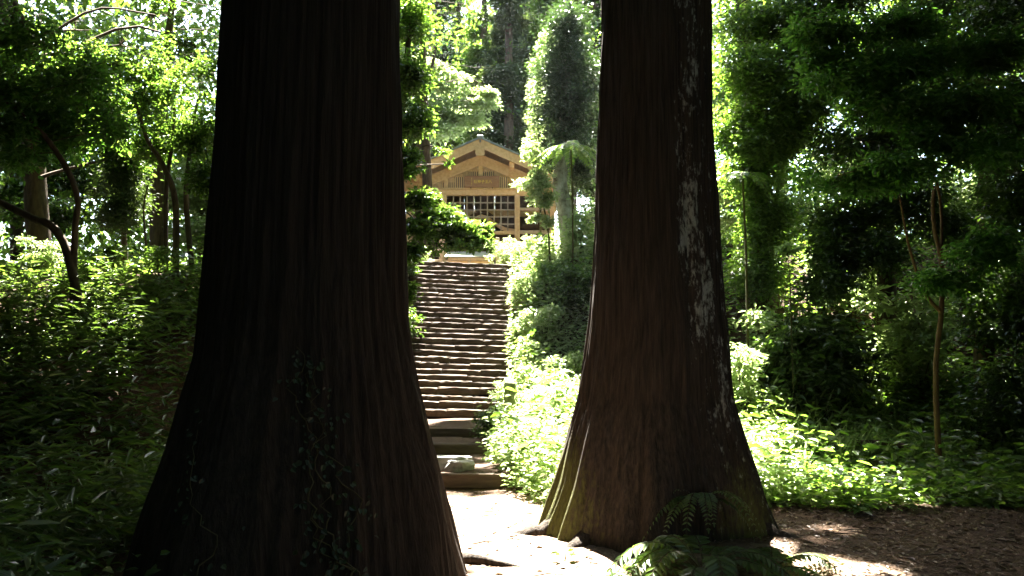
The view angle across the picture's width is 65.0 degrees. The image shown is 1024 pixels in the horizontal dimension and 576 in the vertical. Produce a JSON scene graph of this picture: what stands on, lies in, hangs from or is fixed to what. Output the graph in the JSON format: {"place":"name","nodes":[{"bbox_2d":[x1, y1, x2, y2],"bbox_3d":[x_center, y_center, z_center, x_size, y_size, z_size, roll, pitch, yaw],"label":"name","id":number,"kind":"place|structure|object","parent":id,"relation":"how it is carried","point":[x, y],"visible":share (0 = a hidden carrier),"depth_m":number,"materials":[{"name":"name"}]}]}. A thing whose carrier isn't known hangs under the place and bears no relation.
{"place":"outdoors","nodes":[
{"label":"outdoors","id":0,"kind":"place"},
{"bbox_2d":[0,234,204,575],"bbox_3d":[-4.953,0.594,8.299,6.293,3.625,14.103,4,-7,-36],"label":"bamboo grass","id":1,"kind":"structure","parent":0,"point":[26,504],"depth_m":8.89,"materials":[{"name":"green plant"}]},
{"bbox_2d":[0,0,1019,263],"label":"sky","id":2,"kind":"structure","parent":0,"point":[205,10],"materials":[{"name":"white"}]},
{"bbox_2d":[0,244,1023,575],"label":"ground","id":3,"kind":"structure","parent":0,"point":[478,528],"depth_m":8.25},
{"bbox_2d":[10,233,63,272],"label":"shrub","id":4,"kind":"object","parent":3,"relation":"on","point":[51,251],"visible":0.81,"depth_m":13.58,"materials":[{"name":"green plant"}]},
{"bbox_2d":[0,131,87,331],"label":"leaning tree","id":5,"kind":"object","parent":3,"relation":"on","point":[57,232],"visible":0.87,"depth_m":11.55,"materials":[{"name":"brown plant"}]},
{"bbox_2d":[0,27,112,260],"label":"broadleaf tree","id":6,"kind":"object","parent":3,"relation":"on","point":[61,213],"visible":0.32,"depth_m":21.88,"materials":[{"name":"green plant"}]},
{"bbox_2d":[0,0,151,326],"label":"leaning tree","id":7,"kind":"object","parent":3,"relation":"on","point":[47,124],"visible":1,"depth_m":12.12,"materials":[{"name":"green plant"}]},
{"bbox_2d":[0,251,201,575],"bbox_3d":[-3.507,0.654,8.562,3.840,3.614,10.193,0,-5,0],"label":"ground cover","id":8,"kind":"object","parent":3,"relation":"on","point":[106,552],"visible":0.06,"depth_m":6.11,"materials":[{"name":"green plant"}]},
{"bbox_2d":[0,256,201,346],"bbox_3d":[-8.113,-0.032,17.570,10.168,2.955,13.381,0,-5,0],"label":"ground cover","id":9,"kind":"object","parent":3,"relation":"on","point":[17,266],"visible":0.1,"depth_m":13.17,"materials":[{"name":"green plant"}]},
{"bbox_2d":[0,0,212,265],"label":"oak tree","id":10,"kind":"object","parent":3,"relation":"on","point":[36,196],"visible":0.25,"depth_m":17.15,"materials":[{"name":"green plant"}]},
{"bbox_2d":[90,243,133,267],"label":"shrub","id":11,"kind":"object","parent":3,"relation":"on","point":[108,251],"visible":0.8,"depth_m":14.08,"materials":[{"name":"green plant"}]},
{"bbox_2d":[81,149,163,263],"bbox_3d":[-8.036,-1.635,16.504,1.687,2.794,1.567,-3,-6,31],"label":"evergreen bush","id":12,"kind":"object","parent":3,"relation":"on","point":[123,212],"visible":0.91,"depth_m":16.39,"materials":[{"name":"green plant"}]},
{"bbox_2d":[51,152,210,263],"bbox_3d":[-10.066,-2.078,23.343,7.578,4.978,3.458,-3,-6,30],"label":"broadleaf tree","id":13,"kind":"object","parent":3,"relation":"on","point":[198,204],"visible":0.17,"depth_m":21.92,"materials":[{"name":"green plant"}]},
{"bbox_2d":[80,28,217,273],"bbox_3d":[-6.343,-2.582,14.795,3.470,4.995,2.756,0,-5,0],"label":"stemmed tree","id":14,"kind":"object","parent":3,"relation":"on","point":[191,141],"visible":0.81,"depth_m":14.30,"materials":[{"name":"green plant"}]},
{"bbox_2d":[92,0,220,257],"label":"broadleaf tree","id":15,"kind":"object","parent":3,"relation":"on","point":[156,229],"visible":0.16,"depth_m":21.17,"materials":[{"name":"green plant"}]},
{"bbox_2d":[137,245,181,274],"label":"shrub","id":16,"kind":"object","parent":3,"relation":"on","point":[160,257],"visible":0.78,"depth_m":13.60,"materials":[{"name":"green plant"}]},
{"bbox_2d":[185,264,201,290],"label":"shrub","id":17,"kind":"object","parent":3,"relation":"on","point":[196,269],"visible":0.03,"depth_m":12.60,"materials":[{"name":"green plant"}]},
{"bbox_2d":[123,0,467,575],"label":"cedar tree","id":18,"kind":"object","parent":3,"relation":"on","point":[305,245],"visible":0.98,"depth_m":5.11,"materials":[{"name":"brown plant"}]},
{"bbox_2d":[174,347,378,575],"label":"ivy","id":19,"kind":"object","parent":18,"relation":"attached to","point":[320,367],"visible":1,"depth_m":4.73,"materials":[{"name":"green plant"}]},
{"bbox_2d":[407,246,426,275],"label":"shrub","id":20,"kind":"object","parent":3,"relation":"on","point":[410,271],"visible":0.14,"depth_m":21.72,"materials":[{"name":"green plant"}]},
{"bbox_2d":[409,304,425,337],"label":"shrub","id":21,"kind":"object","parent":3,"relation":"on","point":[412,316],"visible":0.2,"depth_m":19.29,"materials":[{"name":"green plant"}]},
{"bbox_2d":[412,247,434,262],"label":"shrub","id":22,"kind":"object","parent":3,"relation":"on","point":[426,258],"visible":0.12,"depth_m":23.69,"materials":[{"name":"green plant"}]},
{"bbox_2d":[402,0,458,240],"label":"conifer","id":23,"kind":"object","parent":3,"relation":"on","point":[431,143],"visible":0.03,"depth_m":47.90,"materials":[{"name":"green plant"}]},
{"bbox_2d":[422,239,442,261],"bbox_3d":[-2.816,-1.069,24.905,1.360,0.980,0.120,0,-5,0],"label":"rail fence","id":24,"kind":"object","parent":3,"relation":"on","point":[441,258],"visible":0.09,"depth_m":24.84,"materials":[{"name":"brown wood"}]},
{"bbox_2d":[417,0,465,156],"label":"conifer","id":25,"kind":"object","parent":3,"relation":"on","point":[442,16],"visible":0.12,"depth_m":51.51,"materials":[{"name":"green plant"}]},
{"bbox_2d":[400,0,483,259],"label":"broadleaf tree","id":26,"kind":"object","parent":3,"relation":"on","point":[427,177],"visible":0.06,"depth_m":27.40,"materials":[{"name":"green plant"}]},
{"bbox_2d":[399,0,496,307],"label":"camellia tree","id":27,"kind":"object","parent":3,"relation":"on","point":[446,223],"visible":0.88,"depth_m":14.89,"materials":[{"name":"green plant"}]},
{"bbox_2d":[430,0,478,200],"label":"conifer","id":28,"kind":"object","parent":3,"relation":"on","point":[455,10],"visible":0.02,"depth_m":53.77,"materials":[{"name":"green plant"}]},
{"bbox_2d":[437,455,471,471],"bbox_3d":[-0.928,2.508,11.129,0.755,0.356,0.452,0,-5,0],"label":"rock","id":29,"kind":"object","parent":3,"relation":"on","point":[443,460],"visible":0.3,"depth_m":10.98,"materials":[{"name":"grey stone"}]},
{"bbox_2d":[406,48,503,242],"bbox_3d":[-2.824,-4.567,31.605,4.278,9.894,4.005,-3,-6,31],"label":"maple tree","id":30,"kind":"object","parent":3,"relation":"on","point":[453,121],"visible":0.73,"depth_m":31.81,"materials":[{"name":"green plant"}]},
{"bbox_2d":[442,459,474,471],"bbox_3d":[-0.720,2.474,10.915,0.462,0.263,0.298,0,-5,0],"label":"rock","id":31,"kind":"object","parent":3,"relation":"on","point":[458,465],"visible":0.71,"depth_m":10.81,"materials":[{"name":"grey stone"}]},
{"bbox_2d":[409,261,512,417],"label":"stone stairs","id":32,"kind":"structure","parent":3,"relation":"on","point":[462,325],"depth_m":19.39,"materials":[{"name":"grey stone"}]},
{"bbox_2d":[429,428,507,436],"bbox_3d":[-1.251,2.534,14.005,2.707,0.197,0.159,1,-5,-1],"label":"log step","id":33,"kind":"object","parent":3,"relation":"on","point":[452,432],"visible":0.1,"depth_m":13.93,"materials":[{"name":"brown wood"}]},
{"bbox_2d":[445,252,492,263],"bbox_3d":[-1.321,-0.884,25.098,1.509,0.607,0.733,0,-5,0],"label":"offering box","id":34,"kind":"object","parent":3,"relation":"on","point":[470,260],"visible":0.45,"depth_m":24.85,"materials":[{"name":"brown wood"}]},
{"bbox_2d":[433,443,509,453],"bbox_3d":[-1.250,2.562,12.779,2.714,0.197,0.172,1,-5,-1],"label":"log step","id":35,"kind":"object","parent":3,"relation":"on","point":[457,448],"visible":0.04,"depth_m":12.71,"materials":[{"name":"brown wood"}]},
{"bbox_2d":[450,0,498,145],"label":"conifer","id":36,"kind":"object","parent":3,"relation":"on","point":[472,51],"visible":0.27,"depth_m":43.37,"materials":[{"name":"green plant"}]},
{"bbox_2d":[404,135,555,263],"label":"shrine hall","id":37,"kind":"structure","parent":3,"relation":"on","point":[479,155],"depth_m":28.71,"materials":[{"name":"brown wood"}]},
{"bbox_2d":[464,176,498,188],"bbox_3d":[-1.078,-3.762,28.560,1.247,0.451,0.060,0,-5,0],"label":"name plaque","id":38,"kind":"object","parent":37,"relation":"attached to","point":[492,182],"visible":1,"depth_m":28.54,"materials":[{"name":"brown wood"}]},
{"bbox_2d":[451,210,537,264],"bbox_3d":[-1.122,-1.719,30.904,4.136,2.220,2.340,0,-5,0],"label":"veranda","id":39,"kind":"object","parent":37,"relation":"on","point":[512,227],"visible":0.21,"depth_m":29.92,"materials":[{"name":"brown wood"}]},
{"bbox_2d":[441,473,518,487],"bbox_3d":[-1.252,2.510,10.475,2.702,0.199,0.160,1,-5,-1],"label":"log step","id":40,"kind":"object","parent":3,"relation":"on","point":[471,480],"visible":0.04,"depth_m":10.41,"materials":[{"name":"brown wood"}]},
{"bbox_2d":[468,403,512,438],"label":"shrub","id":41,"kind":"object","parent":3,"relation":"on","point":[483,421],"visible":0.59,"depth_m":13.16,"materials":[{"name":"green plant"}]},
{"bbox_2d":[462,552,519,566],"bbox_3d":[-0.215,2.210,6.475,0.679,0.134,0.116,-2,-6,16],"label":"root","id":42,"kind":"object","parent":3,"relation":"on","point":[472,558],"visible":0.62,"depth_m":6.43,"materials":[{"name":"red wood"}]},
{"bbox_2d":[496,238,510,262],"bbox_3d":[0.174,-1.069,24.905,1.360,0.980,0.120,0,-5,0],"label":"rail fence","id":43,"kind":"object","parent":3,"relation":"on","point":[498,241],"visible":0.11,"depth_m":24.87,"materials":[{"name":"brown wood"}]},
{"bbox_2d":[483,235,526,264],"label":"shrub","id":44,"kind":"object","parent":3,"relation":"on","point":[503,255],"visible":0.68,"depth_m":23.75,"materials":[{"name":"green plant"}]},
{"bbox_2d":[465,0,547,153],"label":"conifer","id":45,"kind":"object","parent":3,"relation":"on","point":[508,21],"visible":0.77,"depth_m":41.00,"materials":[{"name":"green plant"}]},
{"bbox_2d":[488,377,525,407],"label":"shrub","id":46,"kind":"object","parent":3,"relation":"on","point":[500,384],"visible":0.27,"depth_m":16.55,"materials":[{"name":"green plant"}]},
{"bbox_2d":[504,380,515,416],"bbox_3d":[-0.041,2.285,15.054,0.217,1.116,0.208,0,-5,0],"label":"stone post","id":47,"kind":"object","parent":3,"relation":"on","point":[511,399],"visible":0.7,"depth_m":14.98,"materials":[{"name":"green stone"}]},
{"bbox_2d":[0,0,1023,266],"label":"woods","id":48,"kind":"object","parent":3,"relation":"on","point":[114,38],"visible":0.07,"depth_m":26.42,"materials":[{"name":"green plant"}]},
{"bbox_2d":[503,239,535,259],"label":"shrub","id":49,"kind":"object","parent":3,"relation":"on","point":[527,243],"visible":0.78,"depth_m":22.38,"materials":[{"name":"green plant"}]},
{"bbox_2d":[494,414,546,451],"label":"shrub","id":50,"kind":"object","parent":3,"relation":"on","point":[522,424],"visible":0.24,"depth_m":11.46,"materials":[{"name":"green plant"}]},
{"bbox_2d":[506,337,541,372],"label":"shrub","id":51,"kind":"object","parent":3,"relation":"on","point":[525,345],"visible":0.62,"depth_m":17.72,"materials":[{"name":"green plant"}]},
{"bbox_2d":[505,271,543,302],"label":"shrub","id":52,"kind":"object","parent":3,"relation":"on","point":[518,280],"visible":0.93,"depth_m":20.33,"materials":[{"name":"green plant"}]},
{"bbox_2d":[512,0,538,149],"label":"conifer","id":53,"kind":"object","parent":3,"relation":"on","point":[527,9],"visible":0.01,"depth_m":47.19,"materials":[{"name":"green plant"}]},
{"bbox_2d":[519,28,550,246],"bbox_3d":[0.860,-4.345,24.968,1.327,7.781,1.081,0,-5,0],"label":"slim tree","id":54,"kind":"object","parent":3,"relation":"on","point":[533,96],"visible":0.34,"depth_m":25.08,"materials":[{"name":"green plant"}]},
{"bbox_2d":[509,138,569,262],"bbox_3d":[0.733,-2.101,21.578,1.681,3.774,1.065,0,-5,0],"label":"sapling","id":55,"kind":"object","parent":3,"relation":"on","point":[538,181],"visible":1,"depth_m":21.51,"materials":[{"name":"green plant"}]},
{"bbox_2d":[507,302,572,344],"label":"shrub","id":56,"kind":"object","parent":3,"relation":"on","point":[545,311],"visible":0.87,"depth_m":18.54,"materials":[{"name":"green plant"}]},
{"bbox_2d":[521,233,559,253],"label":"shrub","id":57,"kind":"object","parent":3,"relation":"on","point":[530,237],"visible":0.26,"depth_m":23.34,"materials":[{"name":"green plant"}]},
{"bbox_2d":[526,261,558,286],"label":"shrub","id":58,"kind":"object","parent":3,"relation":"on","point":[543,277],"visible":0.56,"depth_m":20.75,"materials":[{"name":"green plant"}]},
{"bbox_2d":[506,360,579,407],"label":"shrub","id":59,"kind":"object","parent":3,"relation":"on","point":[530,370],"visible":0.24,"depth_m":15.84,"materials":[{"name":"green plant"}]},
{"bbox_2d":[508,381,578,433],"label":"shrub","id":60,"kind":"object","parent":3,"relation":"on","point":[562,392],"visible":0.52,"depth_m":12.88,"materials":[{"name":"green plant"}]},
{"bbox_2d":[518,0,585,191],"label":"conifer","id":61,"kind":"object","parent":3,"relation":"on","point":[533,27],"visible":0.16,"depth_m":44.10,"materials":[{"name":"green plant"}]},
{"bbox_2d":[528,349,583,382],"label":"shrub","id":62,"kind":"object","parent":3,"relation":"on","point":[578,357],"visible":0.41,"depth_m":16.81,"materials":[{"name":"green plant"}]},
{"bbox_2d":[538,366,580,406],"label":"shrub","id":63,"kind":"object","parent":3,"relation":"on","point":[555,374],"visible":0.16,"depth_m":14.38,"materials":[{"name":"green plant"}]},
{"bbox_2d":[521,0,600,254],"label":"ivy clad tree","id":64,"kind":"object","parent":3,"relation":"on","point":[566,64],"visible":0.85,"depth_m":23.35,"materials":[{"name":"green plant"}]},
{"bbox_2d":[550,548,577,560],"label":"seedling","id":65,"kind":"object","parent":3,"relation":"on","point":[556,553],"visible":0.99,"depth_m":6.57,"materials":[{"name":"green plant"}]},
{"bbox_2d":[533,140,595,294],"bbox_3d":[1.478,-1.525,20.126,1.808,4.303,1.759,2,-6,-24],"label":"pinnate sapling","id":66,"kind":"object","parent":3,"relation":"on","point":[585,153],"visible":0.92,"depth_m":20.37,"materials":[{"name":"green plant"}]},
{"bbox_2d":[543,257,591,318],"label":"shrub","id":67,"kind":"object","parent":3,"relation":"on","point":[578,282],"visible":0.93,"depth_m":19.41,"materials":[{"name":"green plant"}]},
{"bbox_2d":[553,209,594,252],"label":"shrub","id":68,"kind":"object","parent":3,"relation":"on","point":[579,220],"visible":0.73,"depth_m":22.18,"materials":[{"name":"green plant"}]},
{"bbox_2d":[569,0,590,208],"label":"conifer","id":69,"kind":"object","parent":3,"relation":"on","point":[574,200],"depth_m":48.53,"materials":[{"name":"green plant"}]},
{"bbox_2d":[570,0,600,222],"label":"conifer","id":70,"kind":"object","parent":3,"relation":"on","point":[596,7],"visible":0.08,"depth_m":44.86,"materials":[{"name":"green plant"}]},
{"bbox_2d":[590,562,695,575],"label":"fern","id":71,"kind":"object","parent":3,"relation":"on","point":[679,569],"visible":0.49,"depth_m":5.95,"materials":[{"name":"green plant"}]},
{"bbox_2d":[513,0,798,554],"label":"cedar tree","id":72,"kind":"object","parent":3,"relation":"on","point":[655,423],"visible":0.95,"depth_m":7.59,"materials":[{"name":"brown plant"}]},
{"bbox_2d":[475,215,838,507],"bbox_3d":[1.535,0.306,16.017,4.278,5.642,14.383,0,-5,0],"label":"ground cover","id":73,"kind":"object","parent":3,"relation":"on","point":[507,454],"visible":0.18,"depth_m":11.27,"materials":[{"name":"green plant"}]},
{"bbox_2d":[585,9,733,206],"bbox_3d":[4.101,-4.899,22.466,4.173,7.927,3.693,0,-5,0],"label":"broadleaf tree","id":74,"kind":"object","parent":3,"relation":"on","point":[599,32],"depth_m":22.32,"materials":[{"name":"green plant"}]},
{"bbox_2d":[605,534,791,575],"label":"fern","id":75,"kind":"object","parent":3,"relation":"on","point":[725,555],"visible":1,"depth_m":5.84,"materials":[{"name":"green plant"}]},
{"bbox_2d":[642,489,763,540],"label":"fern","id":76,"kind":"object","parent":3,"relation":"on","point":[707,499],"visible":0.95,"depth_m":6.83,"materials":[{"name":"green plant"}]},
{"bbox_2d":[447,485,1023,575],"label":"fallen leaves","id":77,"kind":"object","parent":3,"relation":"on","point":[892,530],"visible":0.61,"depth_m":7.32,"materials":[{"name":"brown plant"}]},
{"bbox_2d":[451,499,1023,575],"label":"twigs","id":78,"kind":"object","parent":3,"relation":"on","point":[806,540],"visible":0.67,"depth_m":7.53,"materials":[{"name":"brown wood"}]},
{"bbox_2d":[730,342,770,415],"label":"shrub","id":79,"kind":"object","parent":3,"relation":"on","point":[741,365],"visible":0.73,"depth_m":13.49,"materials":[{"name":"green plant"}]},
{"bbox_2d":[717,171,785,368],"bbox_3d":[4.399,-0.175,15.164,1.351,4.048,1.335,3,-6,-33],"label":"pinnate sapling","id":80,"kind":"object","parent":3,"relation":"on","point":[754,176],"visible":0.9,"depth_m":15.17,"materials":[{"name":"green plant"}]},
{"bbox_2d":[712,0,847,315],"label":"dark tree","id":81,"kind":"object","parent":3,"relation":"on","point":[758,139],"visible":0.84,"depth_m":16.06,"materials":[{"name":"green plant"}]},
{"bbox_2d":[731,303,838,378],"bbox_3d":[4.990,1.082,15.039,1.971,1.554,2.023,1,-5,-6],"label":"shrub","id":82,"kind":"object","parent":3,"relation":"on","point":[754,316],"visible":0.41,"depth_m":14.82,"materials":[{"name":"green plant"}]},
{"bbox_2d":[774,240,802,407],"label":"sapling","id":83,"kind":"object","parent":3,"relation":"on","point":[787,250],"visible":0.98,"depth_m":14.05,"materials":[{"name":"green plant"}]},
{"bbox_2d":[747,547,846,575],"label":"fern","id":84,"kind":"object","parent":3,"relation":"on","point":[778,553],"visible":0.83,"depth_m":6.04,"materials":[{"name":"green plant"}]},
{"bbox_2d":[748,304,875,402],"bbox_3d":[5.335,1.224,14.382,1.727,1.925,2.177,4,-6,-35],"label":"shrub","id":85,"kind":"object","parent":3,"relation":"on","point":[803,345],"visible":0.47,"depth_m":14.29,"materials":[{"name":"green plant"}]},
{"bbox_2d":[765,303,878,411],"bbox_3d":[5.486,1.274,14.294,1.851,2.062,2.333,-2,-6,19],"label":"shrub","id":86,"kind":"object","parent":3,"relation":"on","point":[837,349],"visible":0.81,"depth_m":13.91,"materials":[{"name":"green plant"}]},
{"bbox_2d":[786,253,881,326],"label":"shrub","id":87,"kind":"object","parent":3,"relation":"on","point":[850,303],"visible":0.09,"depth_m":16.66,"materials":[{"name":"green plant"}]},
{"bbox_2d":[736,373,973,467],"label":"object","id":88,"kind":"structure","parent":3,"relation":"on","point":[836,434],"depth_m":12.85,"materials":[{"name":"green plant"}]},
{"bbox_2d":[857,440,914,450],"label":"fallen branch","id":89,"kind":"object","parent":88,"relation":"on","point":[899,445],"visible":0.56,"depth_m":11.66,"materials":[{"name":"brown wood"}]},
{"bbox_2d":[803,327,908,402],"bbox_3d":[6.015,1.395,14.280,1.357,1.512,1.711,5,-7,-44],"label":"shrub","id":90,"kind":"object","parent":3,"relation":"on","point":[863,360],"visible":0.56,"depth_m":14.00,"materials":[{"name":"green plant"}]},
{"bbox_2d":[712,1,1013,243],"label":"broadleaf tree","id":91,"kind":"object","parent":3,"relation":"on","point":[727,218],"visible":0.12,"depth_m":23.93,"materials":[{"name":"green plant"}]},
{"bbox_2d":[720,216,1023,414],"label":"ground cover","id":92,"kind":"object","parent":3,"relation":"on","point":[724,239],"visible":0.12,"depth_m":16.77,"materials":[{"name":"green plant"}]},
{"bbox_2d":[730,309,1023,514],"bbox_3d":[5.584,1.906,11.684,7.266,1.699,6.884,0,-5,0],"label":"ground cover","id":93,"kind":"object","parent":3,"relation":"on","point":[966,477],"visible":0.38,"depth_m":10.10,"materials":[{"name":"green plant"}]},
{"bbox_2d":[770,0,1019,349],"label":"dark tree","id":94,"kind":"object","parent":3,"relation":"on","point":[843,255],"visible":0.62,"depth_m":14.96,"materials":[{"name":"green plant"}]},
{"bbox_2d":[772,0,1023,467],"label":"understorey tree","id":95,"kind":"object","parent":3,"relation":"on","point":[880,98],"visible":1,"depth_m":10.58,"materials":[{"name":"green plant"}]},
{"bbox_2d":[843,282,966,367],"bbox_3d":[7.430,0.760,15.143,2.529,1.943,2.463,0,-5,-2],"label":"shrub","id":96,"kind":"object","parent":3,"relation":"on","point":[902,308],"visible":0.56,"depth_m":14.81,"materials":[{"name":"green plant"}]},
{"bbox_2d":[860,322,972,393],"bbox_3d":[7.206,1.314,14.458,1.806,1.425,1.855,1,-5,-11],"label":"shrub","id":97,"kind":"object","parent":3,"relation":"on","point":[916,359],"visible":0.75,"depth_m":14.24,"materials":[{"name":"green plant"}]},
{"bbox_2d":[940,393,1003,438],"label":"shrub","id":98,"kind":"object","parent":3,"relation":"on","point":[966,420],"visible":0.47,"depth_m":12.69,"materials":[{"name":"green plant"}]},
{"bbox_2d":[935,0,1023,447],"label":"dark tree","id":99,"kind":"object","parent":3,"relation":"on","point":[994,318],"visible":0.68,"depth_m":12.14,"materials":[{"name":"green plant"}]}
]}

